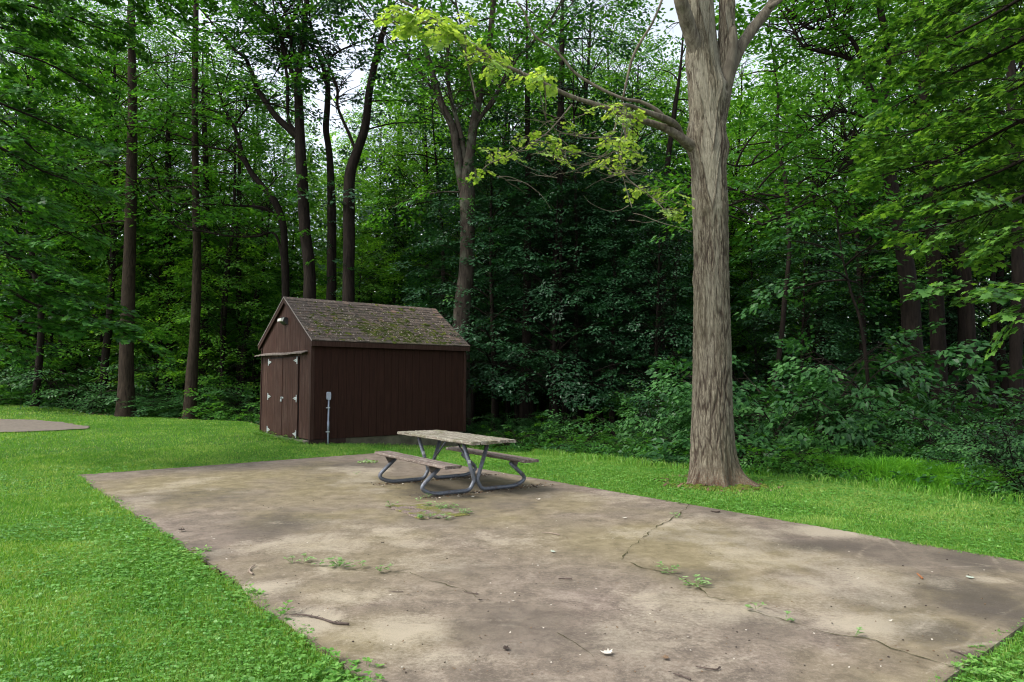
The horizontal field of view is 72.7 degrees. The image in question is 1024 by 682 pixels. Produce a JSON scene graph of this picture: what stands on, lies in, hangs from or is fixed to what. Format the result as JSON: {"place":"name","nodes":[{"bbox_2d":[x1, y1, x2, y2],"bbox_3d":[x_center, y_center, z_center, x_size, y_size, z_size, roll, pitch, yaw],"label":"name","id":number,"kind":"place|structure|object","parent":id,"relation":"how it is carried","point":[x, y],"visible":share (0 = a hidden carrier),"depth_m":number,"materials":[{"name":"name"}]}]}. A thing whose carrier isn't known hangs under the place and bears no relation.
{"place":"outdoors","nodes":[
{"label":"outdoors","id":0,"kind":"place"},
{"bbox_2d":[0,419,88,431],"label":"path","id":1,"kind":"structure","parent":0,"point":[13,425],"depth_m":20.54,"materials":[{"name":"concrete"}]},
{"bbox_2d":[0,0,1019,355],"label":"sky","id":2,"kind":"structure","parent":0,"point":[675,31],"materials":[{"name":"white"}]},
{"bbox_2d":[0,404,1023,681],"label":"ground","id":3,"kind":"structure","parent":0,"point":[194,442],"depth_m":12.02,"materials":[{"name":"green plant"}]},
{"bbox_2d":[0,336,118,404],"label":"shrub","id":4,"kind":"object","parent":3,"relation":"on","point":[15,395],"visible":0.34,"depth_m":29.00,"materials":[{"name":"green plant"}]},
{"bbox_2d":[0,0,140,406],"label":"oak tree","id":5,"kind":"object","parent":3,"relation":"on","point":[39,358],"visible":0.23,"depth_m":27.49,"materials":[{"name":"green plant"}]},
{"bbox_2d":[0,114,144,399],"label":"understory tree","id":6,"kind":"object","parent":3,"relation":"on","point":[20,329],"visible":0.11,"depth_m":31.16,"materials":[{"name":"green plant"}]},
{"bbox_2d":[1,156,183,388],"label":"understory tree","id":7,"kind":"object","parent":3,"relation":"on","point":[89,359],"visible":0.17,"depth_m":31.17,"materials":[{"name":"green plant"}]},
{"bbox_2d":[0,343,186,414],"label":"shrub","id":8,"kind":"object","parent":3,"relation":"on","point":[60,400],"visible":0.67,"depth_m":26.99,"materials":[{"name":"green plant"}]},
{"bbox_2d":[0,61,188,398],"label":"understory tree","id":9,"kind":"object","parent":3,"relation":"on","point":[60,342],"visible":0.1,"depth_m":30.44,"materials":[{"name":"green plant"}]},
{"bbox_2d":[0,0,213,383],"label":"oak tree","id":10,"kind":"object","parent":3,"relation":"on","point":[76,363],"visible":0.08,"depth_m":35.16,"materials":[{"name":"green plant"}]},
{"bbox_2d":[1,0,227,411],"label":"oak tree","id":11,"kind":"object","parent":3,"relation":"on","point":[111,262],"visible":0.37,"depth_m":28.62,"materials":[{"name":"green plant"}]},
{"bbox_2d":[1,0,250,416],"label":"tall tree","id":12,"kind":"object","parent":3,"relation":"on","point":[126,389],"visible":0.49,"depth_m":25.28,"materials":[{"name":"green plant"}]},
{"bbox_2d":[0,0,254,367],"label":"maple tree","id":13,"kind":"object","parent":3,"relation":"on","point":[35,205],"visible":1,"depth_m":13.39,"materials":[{"name":"green plant"}]},
{"bbox_2d":[62,222,243,414],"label":"understory tree","id":14,"kind":"object","parent":3,"relation":"on","point":[149,316],"visible":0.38,"depth_m":29.47,"materials":[{"name":"green plant"}]},
{"bbox_2d":[40,5,288,400],"bbox_3d":[-15.376,-5.430,31.088,10.352,18.488,10.070,2,-4,-33],"label":"understory tree","id":15,"kind":"object","parent":3,"relation":"on","point":[153,210],"visible":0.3,"depth_m":30.66,"materials":[{"name":"green plant"}]},
{"bbox_2d":[78,199,259,392],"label":"understory tree","id":16,"kind":"object","parent":3,"relation":"on","point":[217,357],"visible":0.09,"depth_m":32.82,"materials":[{"name":"green plant"}]},
{"bbox_2d":[109,39,230,399],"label":"slender tree","id":17,"kind":"object","parent":3,"relation":"on","point":[170,239],"visible":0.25,"depth_m":31.28,"materials":[{"name":"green plant"}]},
{"bbox_2d":[101,382,259,419],"bbox_3d":[-11.245,2.517,26.823,8.098,1.915,6.166,1,-3,-14],"label":"shrub","id":18,"kind":"object","parent":3,"relation":"on","point":[164,405],"visible":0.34,"depth_m":25.39,"materials":[{"name":"green plant"}]},
{"bbox_2d":[63,0,301,418],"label":"tall tree","id":19,"kind":"object","parent":3,"relation":"on","point":[191,381],"visible":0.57,"depth_m":25.07,"materials":[{"name":"green plant"}]},
{"bbox_2d":[136,42,279,400],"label":"slender tree","id":20,"kind":"object","parent":3,"relation":"on","point":[205,161],"visible":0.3,"depth_m":30.19,"materials":[{"name":"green plant"}]},
{"bbox_2d":[135,225,281,409],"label":"understory tree","id":21,"kind":"object","parent":3,"relation":"on","point":[179,320],"visible":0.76,"depth_m":27.79,"materials":[{"name":"green plant"}]},
{"bbox_2d":[64,13,353,297],"bbox_3d":[-10.663,-3.904,24.267,9.624,14.117,5.731,0,-3,0],"label":"leaning tree","id":22,"kind":"object","parent":3,"relation":"on","point":[278,215],"visible":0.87,"depth_m":24.14,"materials":[{"name":"green plant"}]},
{"bbox_2d":[180,377,259,421],"bbox_3d":[-9.323,2.288,25.591,4.738,1.927,5.458,-1,-3,18],"label":"shrub","id":23,"kind":"object","parent":3,"relation":"on","point":[217,412],"visible":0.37,"depth_m":24.67,"materials":[{"name":"green plant"}]},
{"bbox_2d":[164,96,286,409],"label":"slender tree","id":24,"kind":"object","parent":3,"relation":"on","point":[225,308],"visible":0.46,"depth_m":29.19,"materials":[{"name":"green plant"}]},
{"bbox_2d":[161,102,296,405],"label":"slender tree","id":25,"kind":"object","parent":3,"relation":"on","point":[239,291],"visible":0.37,"depth_m":31.15,"materials":[{"name":"green plant"}]},
{"bbox_2d":[149,175,322,414],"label":"understory tree","id":26,"kind":"object","parent":3,"relation":"on","point":[243,318],"visible":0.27,"depth_m":30.28,"materials":[{"name":"green plant"}]},
{"bbox_2d":[142,59,341,406],"bbox_3d":[-12.925,-4.641,35.012,10.934,18.488,10.583,3,-4,-40],"label":"understory tree","id":27,"kind":"object","parent":3,"relation":"on","point":[287,141],"visible":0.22,"depth_m":34.61,"materials":[{"name":"green plant"}]},
{"bbox_2d":[114,0,378,298],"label":"forked tree","id":28,"kind":"object","parent":3,"relation":"on","point":[297,134],"visible":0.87,"depth_m":23.21,"materials":[{"name":"green plant"}]},
{"bbox_2d":[201,148,340,408],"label":"slender tree","id":29,"kind":"object","parent":3,"relation":"on","point":[243,355],"visible":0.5,"depth_m":29.95,"materials":[{"name":"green plant"}]},
{"bbox_2d":[183,176,369,392],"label":"understory tree","id":30,"kind":"object","parent":3,"relation":"on","point":[227,326],"visible":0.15,"depth_m":32.94,"materials":[{"name":"green plant"}]},
{"bbox_2d":[200,115,371,357],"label":"understory tree","id":31,"kind":"object","parent":3,"relation":"on","point":[271,157],"visible":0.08,"depth_m":36.95,"materials":[{"name":"green plant"}]},
{"bbox_2d":[112,0,476,300],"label":"forked tree","id":32,"kind":"object","parent":3,"relation":"on","point":[332,267],"visible":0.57,"depth_m":24.21,"materials":[{"name":"green plant"}]},
{"bbox_2d":[234,217,355,398],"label":"understory tree","id":33,"kind":"object","parent":3,"relation":"on","point":[292,281],"visible":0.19,"depth_m":29.19,"materials":[{"name":"green plant"}]},
{"bbox_2d":[249,145,406,376],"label":"understory tree","id":34,"kind":"object","parent":3,"relation":"on","point":[316,218],"visible":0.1,"depth_m":34.10,"materials":[{"name":"green plant"}]},
{"bbox_2d":[295,240,417,304],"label":"understory tree","id":35,"kind":"object","parent":3,"relation":"on","point":[359,297],"visible":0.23,"depth_m":27.82,"materials":[{"name":"green plant"}]},
{"bbox_2d":[239,0,477,301],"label":"tall tree","id":36,"kind":"object","parent":3,"relation":"on","point":[348,277],"visible":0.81,"depth_m":22.77,"materials":[{"name":"green plant"}]},
{"bbox_2d":[254,296,469,446],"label":"garden shed","id":37,"kind":"structure","parent":3,"relation":"on","point":[383,374],"depth_m":17.39,"materials":[{"name":"brown wood"}]},
{"bbox_2d":[267,358,282,434],"bbox_3d":[-6.034,1.408,17.694,0.062,1.923,0.946,3,-4,-39],"label":"door","id":38,"kind":"structure","parent":37,"relation":"in","point":[275,376],"depth_m":17.67,"materials":[{"name":"brown wood"}]},
{"bbox_2d":[280,357,299,437],"bbox_3d":[-5.441,1.362,16.959,0.075,1.937,1.012,3,-4,-39],"label":"door","id":39,"kind":"structure","parent":37,"relation":"in","point":[290,388],"depth_m":16.90,"materials":[{"name":"brown wood"}]},
{"bbox_2d":[290,102,452,304],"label":"understory tree","id":40,"kind":"object","parent":3,"relation":"on","point":[345,162],"visible":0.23,"depth_m":32.80,"materials":[{"name":"green plant"}]},
{"bbox_2d":[333,51,456,301],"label":"tree","id":41,"kind":"object","parent":3,"relation":"on","point":[384,68],"visible":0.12,"depth_m":35.85,"materials":[{"name":"green plant"}]},
{"bbox_2d":[318,173,476,366],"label":"understory tree","id":42,"kind":"object","parent":3,"relation":"on","point":[394,200],"visible":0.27,"depth_m":29.95,"materials":[{"name":"green plant"}]},
{"bbox_2d":[314,44,522,335],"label":"understory tree","id":43,"kind":"object","parent":3,"relation":"on","point":[404,129],"visible":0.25,"depth_m":31.33,"materials":[{"name":"green plant"}]},
{"bbox_2d":[356,54,497,314],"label":"slender tree","id":44,"kind":"object","parent":3,"relation":"on","point":[397,218],"visible":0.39,"depth_m":27.42,"materials":[{"name":"green plant"}]},
{"bbox_2d":[358,157,521,393],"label":"understory tree","id":45,"kind":"object","parent":3,"relation":"on","point":[395,242],"visible":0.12,"depth_m":30.25,"materials":[{"name":"green plant"}]},
{"bbox_2d":[355,5,545,306],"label":"oak tree","id":46,"kind":"object","parent":3,"relation":"on","point":[414,168],"visible":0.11,"depth_m":33.28,"materials":[{"name":"green plant"}]},
{"bbox_2d":[396,155,569,429],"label":"tree","id":47,"kind":"object","parent":3,"relation":"on","point":[472,394],"visible":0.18,"depth_m":27.74,"materials":[{"name":"green plant"}]},
{"bbox_2d":[382,0,598,429],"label":"oak tree","id":48,"kind":"object","parent":3,"relation":"on","point":[516,405],"visible":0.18,"depth_m":28.80,"materials":[{"name":"green plant"}]},
{"bbox_2d":[388,116,599,433],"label":"maple tree","id":49,"kind":"object","parent":3,"relation":"on","point":[493,344],"visible":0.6,"depth_m":21.89,"materials":[{"name":"green plant"}]},
{"bbox_2d":[323,0,673,433],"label":"forked tree","id":50,"kind":"object","parent":3,"relation":"on","point":[463,153],"visible":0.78,"depth_m":21.21,"materials":[{"name":"green plant"}]},
{"bbox_2d":[0,455,1023,681],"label":"clover","id":51,"kind":"object","parent":3,"relation":"on","point":[244,678],"visible":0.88,"depth_m":5.68,"materials":[{"name":"green plant"}]},
{"bbox_2d":[0,84,1023,420],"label":"woodland","id":52,"kind":"object","parent":3,"relation":"on","point":[482,408],"visible":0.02,"depth_m":43.30,"materials":[{"name":"green plant"}]},
{"bbox_2d":[3,402,1023,501],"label":"ground cover","id":53,"kind":"object","parent":3,"relation":"on","point":[682,458],"visible":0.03,"depth_m":16.57,"materials":[{"name":"green plant"}]},
{"bbox_2d":[432,120,634,432],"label":"maple tree","id":54,"kind":"object","parent":3,"relation":"on","point":[501,359],"visible":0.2,"depth_m":25.82,"materials":[{"name":"green plant"}]},
{"bbox_2d":[444,0,625,433],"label":"tall tree","id":55,"kind":"object","parent":3,"relation":"on","point":[524,408],"visible":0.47,"depth_m":22.55,"materials":[{"name":"green plant"}]},
{"bbox_2d":[78,453,1023,681],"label":"concrete slab","id":56,"kind":"structure","parent":3,"relation":"on","point":[781,565],"depth_m":5.64,"materials":[{"name":"grey concrete"}]},
{"bbox_2d":[374,430,538,495],"bbox_3d":[-0.895,1.807,10.526,1.767,0.767,2.314,2,-4,-35],"label":"picnic table","id":57,"kind":"object","parent":56,"relation":"on","point":[433,465],"visible":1,"depth_m":10.24,"materials":[{"name":"brown wood"}]},
{"bbox_2d":[446,125,658,437],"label":"maple tree","id":58,"kind":"object","parent":3,"relation":"on","point":[555,390],"visible":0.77,"depth_m":21.05,"materials":[{"name":"green plant"}]},
{"bbox_2d":[477,0,647,436],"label":"tall tree","id":59,"kind":"object","parent":3,"relation":"on","point":[562,46],"visible":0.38,"depth_m":24.24,"materials":[{"name":"green plant"}]},
{"bbox_2d":[480,19,647,436],"bbox_3d":[1.613,-2.963,22.151,5.496,12.952,5.552,0,-3,0],"label":"slender tree","id":60,"kind":"object","parent":3,"relation":"on","point":[564,410],"visible":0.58,"depth_m":22.13,"materials":[{"name":"green plant"}]},
{"bbox_2d":[360,0,782,486],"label":"tree","id":61,"kind":"object","parent":3,"relation":"on","point":[712,62],"visible":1,"depth_m":10.78,"materials":[{"name":"brown plant"}]},
{"bbox_2d":[474,0,685,433],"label":"oak tree","id":62,"kind":"object","parent":3,"relation":"on","point":[580,411],"visible":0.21,"depth_m":28.27,"materials":[{"name":"green plant"}]},
{"bbox_2d":[495,57,666,435],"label":"slender tree","id":63,"kind":"object","parent":3,"relation":"on","point":[652,146],"visible":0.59,"depth_m":22.72,"materials":[{"name":"green plant"}]},
{"bbox_2d":[487,140,692,434],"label":"maple tree","id":64,"kind":"object","parent":3,"relation":"on","point":[589,375],"visible":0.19,"depth_m":24.99,"materials":[{"name":"green plant"}]},
{"bbox_2d":[498,131,693,435],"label":"maple tree","id":65,"kind":"object","parent":3,"relation":"on","point":[581,289],"visible":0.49,"depth_m":21.84,"materials":[{"name":"green plant"}]},
{"bbox_2d":[516,0,690,427],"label":"oak tree","id":66,"kind":"object","parent":3,"relation":"on","point":[660,56],"visible":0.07,"depth_m":36.66,"materials":[{"name":"green plant"}]},
{"bbox_2d":[541,396,687,454],"bbox_3d":[3.132,2.332,18.242,4.829,1.966,3.713,2,-4,-30],"label":"shrub","id":67,"kind":"object","parent":3,"relation":"on","point":[609,425],"visible":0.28,"depth_m":17.95,"materials":[{"name":"green plant"}]},
{"bbox_2d":[564,84,691,438],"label":"slender tree","id":68,"kind":"object","parent":3,"relation":"on","point":[673,154],"visible":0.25,"depth_m":25.30,"materials":[{"name":"green plant"}]},
{"bbox_2d":[552,16,735,424],"bbox_3d":[5.556,-4.630,29.843,8.042,17.962,8.628,0,-3,11],"label":"oak tree","id":69,"kind":"object","parent":3,"relation":"on","point":[666,74],"visible":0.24,"depth_m":29.22,"materials":[{"name":"green plant"}]},
{"bbox_2d":[555,190,739,427],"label":"maple tree","id":70,"kind":"object","parent":3,"relation":"on","point":[656,357],"visible":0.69,"depth_m":20.34,"materials":[{"name":"green plant"}]},
{"bbox_2d":[562,137,735,433],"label":"maple tree","id":71,"kind":"object","parent":3,"relation":"on","point":[666,344],"visible":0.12,"depth_m":26.66,"materials":[{"name":"green plant"}]},
{"bbox_2d":[600,375,749,453],"bbox_3d":[4.027,2.153,18.034,3.945,2.581,5.131,0,-3,1],"label":"shrub","id":72,"kind":"object","parent":3,"relation":"on","point":[627,414],"visible":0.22,"depth_m":17.65,"materials":[{"name":"green plant"}]},
{"bbox_2d":[592,117,772,412],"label":"slender tree","id":73,"kind":"object","parent":3,"relation":"on","point":[675,276],"visible":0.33,"depth_m":23.07,"materials":[{"name":"green plant"}]},
{"bbox_2d":[614,20,763,433],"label":"tall tree","id":74,"kind":"object","parent":3,"relation":"on","point":[670,139],"visible":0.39,"depth_m":24.43,"materials":[{"name":"green plant"}]},
{"bbox_2d":[638,27,867,422],"bbox_3d":[9.554,-4.353,30.511,10.113,17.564,10.399,-1,-3,16],"label":"understory tree","id":75,"kind":"object","parent":3,"relation":"on","point":[732,232],"visible":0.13,"depth_m":29.79,"materials":[{"name":"green plant"}]},
{"bbox_2d":[618,351,900,462],"bbox_3d":[5.000,1.725,14.481,5.432,2.949,4.178,0,-3,-1],"label":"shrub","id":76,"kind":"object","parent":3,"relation":"on","point":[686,412],"visible":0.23,"depth_m":14.20,"materials":[{"name":"green plant"}]},
{"bbox_2d":[677,168,858,405],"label":"maple tree","id":77,"kind":"object","parent":3,"relation":"on","point":[737,239],"visible":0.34,"depth_m":25.71,"materials":[{"name":"green plant"}]},
{"bbox_2d":[667,153,869,401],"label":"understory tree","id":78,"kind":"object","parent":3,"relation":"on","point":[765,379],"visible":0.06,"depth_m":32.48,"materials":[{"name":"green plant"}]},
{"bbox_2d":[684,3,867,408],"bbox_3d":[7.648,-3.288,20.146,5.208,13.493,5.282,0,-3,0],"label":"slender tree","id":79,"kind":"object","parent":3,"relation":"on","point":[783,316],"visible":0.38,"depth_m":20.12,"materials":[{"name":"green plant"}]},
{"bbox_2d":[681,72,893,422],"bbox_3d":[11.418,-3.520,29.628,8.870,15.715,9.804,-2,-4,29],"label":"understory tree","id":80,"kind":"object","parent":3,"relation":"on","point":[744,168],"visible":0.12,"depth_m":28.92,"materials":[{"name":"green plant"}]},
{"bbox_2d":[596,0,1020,437],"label":"tall tree","id":81,"kind":"object","parent":3,"relation":"on","point":[911,314],"visible":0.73,"depth_m":16.63,"materials":[{"name":"green plant"}]},
{"bbox_2d":[730,213,887,414],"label":"maple tree","id":82,"kind":"object","parent":3,"relation":"on","point":[803,320],"visible":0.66,"depth_m":22.47,"materials":[{"name":"green plant"}]},
{"bbox_2d":[635,318,1023,468],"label":"shrub","id":83,"kind":"object","parent":3,"relation":"on","point":[850,426],"visible":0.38,"depth_m":13.42,"materials":[{"name":"green plant"}]},
{"bbox_2d":[730,137,930,402],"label":"maple tree","id":84,"kind":"object","parent":3,"relation":"on","point":[846,312],"visible":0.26,"depth_m":26.28,"materials":[{"name":"green plant"}]},
{"bbox_2d":[754,374,931,462],"bbox_3d":[6.710,1.810,14.141,3.662,2.333,4.217,-3,-4,42],"label":"shrub","id":85,"kind":"object","parent":3,"relation":"on","point":[886,453],"visible":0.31,"depth_m":12.93,"materials":[{"name":"green plant"}]},
{"bbox_2d":[751,0,956,401],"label":"oak tree","id":86,"kind":"object","parent":3,"relation":"on","point":[860,272],"visible":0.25,"depth_m":24.67,"materials":[{"name":"green plant"}]},
{"bbox_2d":[730,206,988,404],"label":"slender tree","id":87,"kind":"object","parent":3,"relation":"on","point":[818,251],"visible":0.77,"depth_m":15.65,"materials":[{"name":"green plant"}]},
{"bbox_2d":[735,325,1023,467],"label":"shrub","id":88,"kind":"object","parent":3,"relation":"on","point":[804,376],"visible":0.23,"depth_m":13.98,"materials":[{"name":"green plant"}]},
{"bbox_2d":[791,171,1009,403],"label":"maple tree","id":89,"kind":"object","parent":3,"relation":"on","point":[896,293],"visible":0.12,"depth_m":28.40,"materials":[{"name":"green plant"}]},
{"bbox_2d":[797,452,1020,497],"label":"tall grass","id":90,"kind":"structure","parent":3,"relation":"on","point":[888,465],"depth_m":11.03,"materials":[{"name":"green plant"}]},
{"bbox_2d":[794,0,1023,423],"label":"oak tree","id":91,"kind":"object","parent":3,"relation":"on","point":[954,254],"visible":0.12,"depth_m":21.75,"materials":[{"name":"green plant"}]},
{"bbox_2d":[807,0,1020,303],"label":"oak tree","id":92,"kind":"object","parent":3,"relation":"on","point":[909,221],"visible":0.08,"depth_m":26.50,"materials":[{"name":"green plant"}]},
{"bbox_2d":[827,129,1023,427],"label":"maple tree","id":93,"kind":"object","parent":3,"relation":"on","point":[946,325],"visible":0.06,"depth_m":28.58,"materials":[{"name":"green plant"}]},
{"bbox_2d":[829,0,1023,418],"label":"tall tree","id":94,"kind":"object","parent":3,"relation":"on","point":[938,338],"visible":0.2,"depth_m":20.97,"materials":[{"name":"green plant"}]},
{"bbox_2d":[838,0,1023,359],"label":"maple tree","id":95,"kind":"object","parent":3,"relation":"on","point":[988,157],"visible":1,"depth_m":8.92,"materials":[{"name":"green plant"}]},
{"bbox_2d":[864,401,1023,478],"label":"shrub","id":96,"kind":"object","parent":3,"relation":"on","point":[975,436],"visible":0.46,"depth_m":11.52,"materials":[{"name":"green plant"}]},
{"bbox_2d":[867,75,1023,421],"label":"maple tree","id":97,"kind":"object","parent":3,"relation":"on","point":[980,309],"visible":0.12,"depth_m":26.50,"materials":[{"name":"green plant"}]},
{"bbox_2d":[870,0,1023,429],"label":"tall tree","id":98,"kind":"object","parent":3,"relation":"on","point":[1016,338],"visible":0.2,"depth_m":17.00,"materials":[{"name":"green plant"}]},
{"bbox_2d":[870,4,1023,437],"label":"oak tree","id":99,"kind":"object","parent":3,"relation":"on","point":[1004,384],"visible":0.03,"depth_m":24.77,"materials":[{"name":"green plant"}]},
{"bbox_2d":[879,0,1023,400],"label":"oak tree","id":100,"kind":"object","parent":3,"relation":"on","point":[1021,65],"visible":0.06,"depth_m":20.37,"materials":[{"name":"green plant"}]},
{"bbox_2d":[888,409,1023,493],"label":"shrub","id":101,"kind":"object","parent":3,"relation":"on","point":[976,452],"visible":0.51,"depth_m":10.82,"materials":[{"name":"green plant"}]},
{"bbox_2d":[913,26,1021,419],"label":"tall tree","id":102,"kind":"object","parent":3,"relation":"on","point":[970,331],"visible":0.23,"depth_m":19.99,"materials":[{"name":"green plant"}]},
{"bbox_2d":[937,450,1023,504],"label":"leafy plant","id":103,"kind":"object","parent":3,"relation":"on","point":[992,466],"visible":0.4,"depth_m":10.10,"materials":[{"name":"green plant"}]},
{"bbox_2d":[951,650,1023,681],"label":"weed","id":104,"kind":"object","parent":3,"relation":"on","point":[985,671],"visible":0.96,"depth_m":3.86,"materials":[{"name":"green plant"}]},
{"bbox_2d":[255,429,1023,507],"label":"edge grass","id":105,"kind":"structure","parent":0,"point":[631,460],"depth_m":11.81,"materials":[{"name":"green plant"}]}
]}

